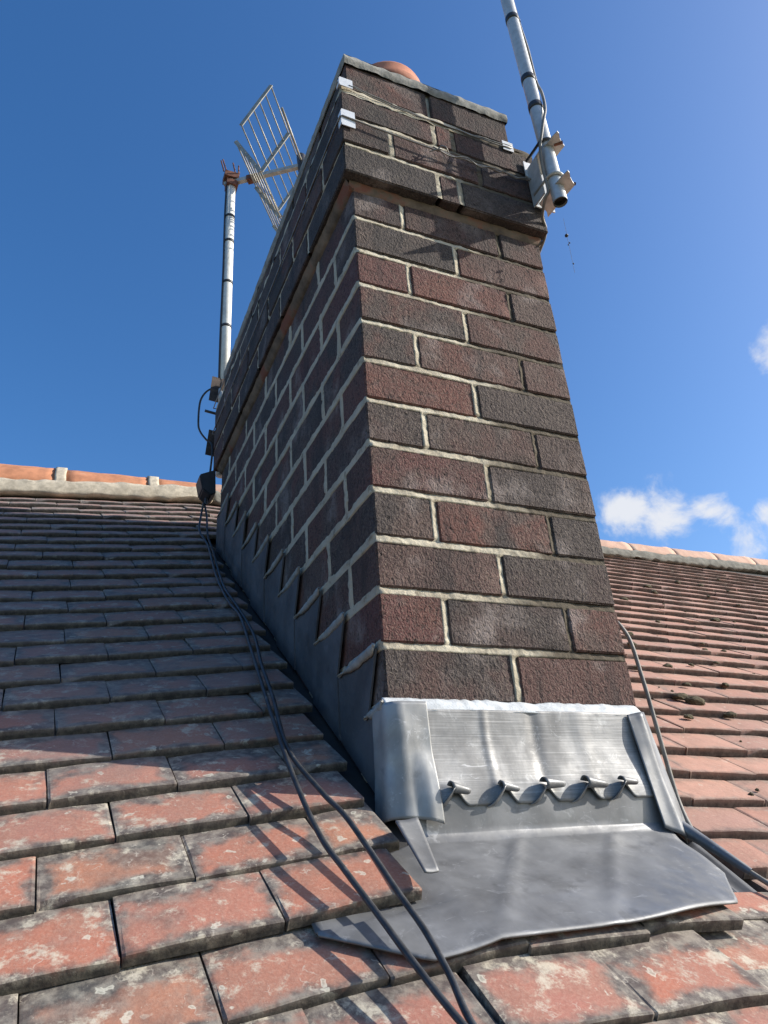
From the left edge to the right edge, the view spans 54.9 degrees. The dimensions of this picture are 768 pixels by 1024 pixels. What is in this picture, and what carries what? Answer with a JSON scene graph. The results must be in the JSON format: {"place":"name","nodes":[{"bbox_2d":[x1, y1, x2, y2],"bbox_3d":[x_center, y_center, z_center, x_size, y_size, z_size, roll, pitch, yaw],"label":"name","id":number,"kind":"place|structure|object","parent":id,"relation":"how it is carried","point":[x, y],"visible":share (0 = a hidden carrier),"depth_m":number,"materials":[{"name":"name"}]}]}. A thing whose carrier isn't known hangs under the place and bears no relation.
{"place":"outdoors","nodes":[
{"label":"outdoors","id":0,"kind":"place"},
{"bbox_2d":[0,0,767,559],"label":"sky","id":1,"kind":"structure","parent":0,"point":[119,119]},
{"bbox_3d":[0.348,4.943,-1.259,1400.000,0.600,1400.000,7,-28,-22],"label":"ground","id":2,"kind":"structure","parent":0,"visible":0},
{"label":"house wall","id":3,"kind":"structure","parent":2,"relation":"on","visible":0},
{"bbox_2d":[0,464,767,1023],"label":"tiled roof","id":4,"kind":"structure","parent":3,"relation":"on","point":[164,858],"depth_m":0.93,"materials":[{"name":"tile"}]},
{"bbox_2d":[198,502,467,1023],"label":"roof cable","id":5,"kind":"object","parent":4,"relation":"attached to","point":[445,1003],"visible":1,"depth_m":0.78,"materials":[{"name":"black rubber"}]},
{"bbox_2d":[204,505,476,1023],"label":"roof cable","id":6,"kind":"object","parent":4,"relation":"attached to","point":[440,957],"visible":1,"depth_m":0.81,"materials":[{"name":"black rubber"}]},
{"bbox_2d":[213,54,637,823],"bbox_3d":[-0.088,-0.163,1.938,0.482,2.412,1.255,7,-28,-22],"label":"brick chimney","id":7,"kind":"object","parent":4,"relation":"on","point":[399,464],"visible":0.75,"depth_m":1.38,"materials":[{"name":"brick"}]},
{"bbox_2d":[196,470,215,504],"bbox_3d":[-0.584,-0.074,2.422,0.054,0.114,0.075,7,-28,-22],"label":"junction box","id":8,"kind":"object","parent":7,"relation":"attached to","point":[206,486],"visible":1,"depth_m":2.40,"materials":[{"name":"black plastic"}]},
{"bbox_2d":[205,376,224,456],"bbox_3d":[-0.581,-0.346,2.617,0.101,0.344,0.045,7,-28,-22],"label":"bracket","id":9,"kind":"object","parent":7,"relation":"attached to","point":[216,383],"visible":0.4,"depth_m":2.64,"materials":[{"name":"metal"}]},
{"bbox_2d":[197,389,212,471],"bbox_3d":[-0.610,-0.271,2.571,0.073,0.430,0.058,7,-28,-22],"label":"looped cable","id":10,"kind":"object","parent":9,"relation":"attached to","point":[198,416],"visible":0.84,"depth_m":2.59,"materials":[{"name":"black rubber"}]},
{"bbox_2d":[216,178,234,477],"bbox_3d":[-0.610,-0.779,2.868,0.040,1.460,0.040,-8,-26,7],"label":"aerial pole","id":11,"kind":"object","parent":9,"relation":"attached to","point":[226,292],"visible":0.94,"depth_m":2.91,"materials":[{"name":"silver metal"}]},
{"bbox_2d":[221,85,304,230],"bbox_3d":[-0.194,-1.486,3.049,1.054,0.507,0.469,-12,-27,16],"label":"grid aerial","id":12,"kind":"object","parent":11,"relation":"attached to","point":[253,177],"visible":0.58,"depth_m":3.13,"materials":[{"name":"metal"}]},
{"bbox_2d":[213,76,513,408],"bbox_3d":[-0.134,-0.599,2.144,0.464,0.042,1.267,7,-28,-22],"label":"lashing wire","id":13,"kind":"object","parent":7,"relation":"attached to","point":[347,83],"visible":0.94,"depth_m":1.67,"materials":[{"name":"silver metal"}]},
{"bbox_2d":[212,108,530,434],"bbox_3d":[-0.109,-0.504,2.094,0.493,0.055,1.287,7,-28,-22],"label":"lashing wire","id":14,"kind":"object","parent":7,"relation":"attached to","point":[346,118],"visible":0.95,"depth_m":1.59,"materials":[{"name":"silver metal"}]},
{"bbox_2d":[216,493,756,960],"bbox_3d":[-0.068,0.242,1.596,0.633,1.160,1.442,7,-28,-22],"label":"lead flashing","id":15,"kind":"object","parent":7,"relation":"attached to","point":[526,819],"visible":0.98,"depth_m":1.00,"materials":[{"name":"grey metal"}]},
{"bbox_2d":[523,131,575,216],"bbox_3d":[0.362,-0.747,1.645,0.060,0.146,0.149,7,-28,-22],"label":"mast bracket","id":16,"kind":"object","parent":7,"relation":"attached to","point":[533,172],"visible":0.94,"depth_m":1.63,"materials":[{"name":"metal"}]},
{"bbox_2d":[500,0,567,207],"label":"aerial mast","id":17,"kind":"object","parent":16,"relation":"attached to","point":[536,112],"visible":0.99,"depth_m":1.70,"materials":[{"name":"metal"}]},
{"bbox_2d":[514,2,549,252],"bbox_3d":[0.280,-0.892,1.877,0.045,2.381,0.418,6,-28,-20],"label":"mast cable","id":18,"kind":"object","parent":17,"relation":"attached to","point":[540,153],"visible":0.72,"depth_m":1.63,"materials":[{"name":"black rubber"}]},
{"bbox_2d":[563,219,574,271],"bbox_3d":[0.394,-0.567,1.573,0.009,0.155,0.008,7,-28,-22],"label":"cobweb","id":19,"kind":"object","parent":17,"relation":"hanging from","point":[566,234],"visible":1,"depth_m":1.58},
{"bbox_2d":[663,663,672,667],"bbox_3d":[0.760,0.410,1.981,0.030,0.011,0.019,7,1,-21],"label":"moss cushion","id":20,"kind":"object","parent":4,"relation":"on","point":[668,665],"visible":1,"depth_m":1.98,"materials":[{"name":"green plant"}]},
{"bbox_2d":[681,682,691,685],"bbox_3d":[0.755,0.429,1.846,0.025,0.008,0.017,2,2,-12],"label":"moss cushion","id":21,"kind":"object","parent":4,"relation":"on","point":[686,684],"visible":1,"depth_m":1.84,"materials":[{"name":"green plant"}]},
{"bbox_2d":[615,568,759,795],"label":"moss crumbs","id":22,"kind":"object","parent":4,"relation":"on","point":[751,793],"visible":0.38,"depth_m":1.77,"materials":[{"name":"green plant"}]},
{"bbox_2d":[683,714,693,718],"bbox_3d":[0.662,0.444,1.610,0.026,0.009,0.019,12,-2,-29],"label":"moss cushion","id":23,"kind":"object","parent":4,"relation":"on","point":[688,716],"visible":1,"depth_m":1.60,"materials":[{"name":"green plant"}]},
{"bbox_2d":[672,693,705,704],"bbox_3d":[0.712,0.437,1.729,0.074,0.036,0.039,-8,-26,7],"label":"moss cushion","id":24,"kind":"object","parent":4,"relation":"on","point":[695,700],"visible":1,"depth_m":1.72,"materials":[{"name":"green plant"}]},
{"bbox_2d":[618,621,767,885],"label":"roof cable","id":25,"kind":"object","parent":4,"relation":"attached to","point":[758,877],"visible":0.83,"depth_m":1.19,"materials":[{"name":"black rubber"}]},
{"bbox_2d":[680,821,752,875],"bbox_3d":[0.463,0.471,1.041,0.020,0.076,0.098,16,-33,-36],"label":"cable sleeve","id":26,"kind":"object","parent":25,"relation":"attached to","point":[694,835],"visible":0.98,"depth_m":1.04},
{"bbox_2d":[710,617,719,621],"bbox_3d":[1.222,0.397,2.734,0.042,0.015,0.031,8,1,-23],"label":"moss cushion","id":27,"kind":"object","parent":4,"relation":"on","point":[714,619],"visible":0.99,"depth_m":2.72,"materials":[{"name":"plant"}]},
{"bbox_2d":[724,711,736,717],"bbox_3d":[0.784,0.457,1.675,0.030,0.011,0.019,-4,3,-1],"label":"moss cushion","id":28,"kind":"object","parent":4,"relation":"on","point":[730,714],"visible":1,"depth_m":1.67,"materials":[{"name":"green plant"}]}
]}

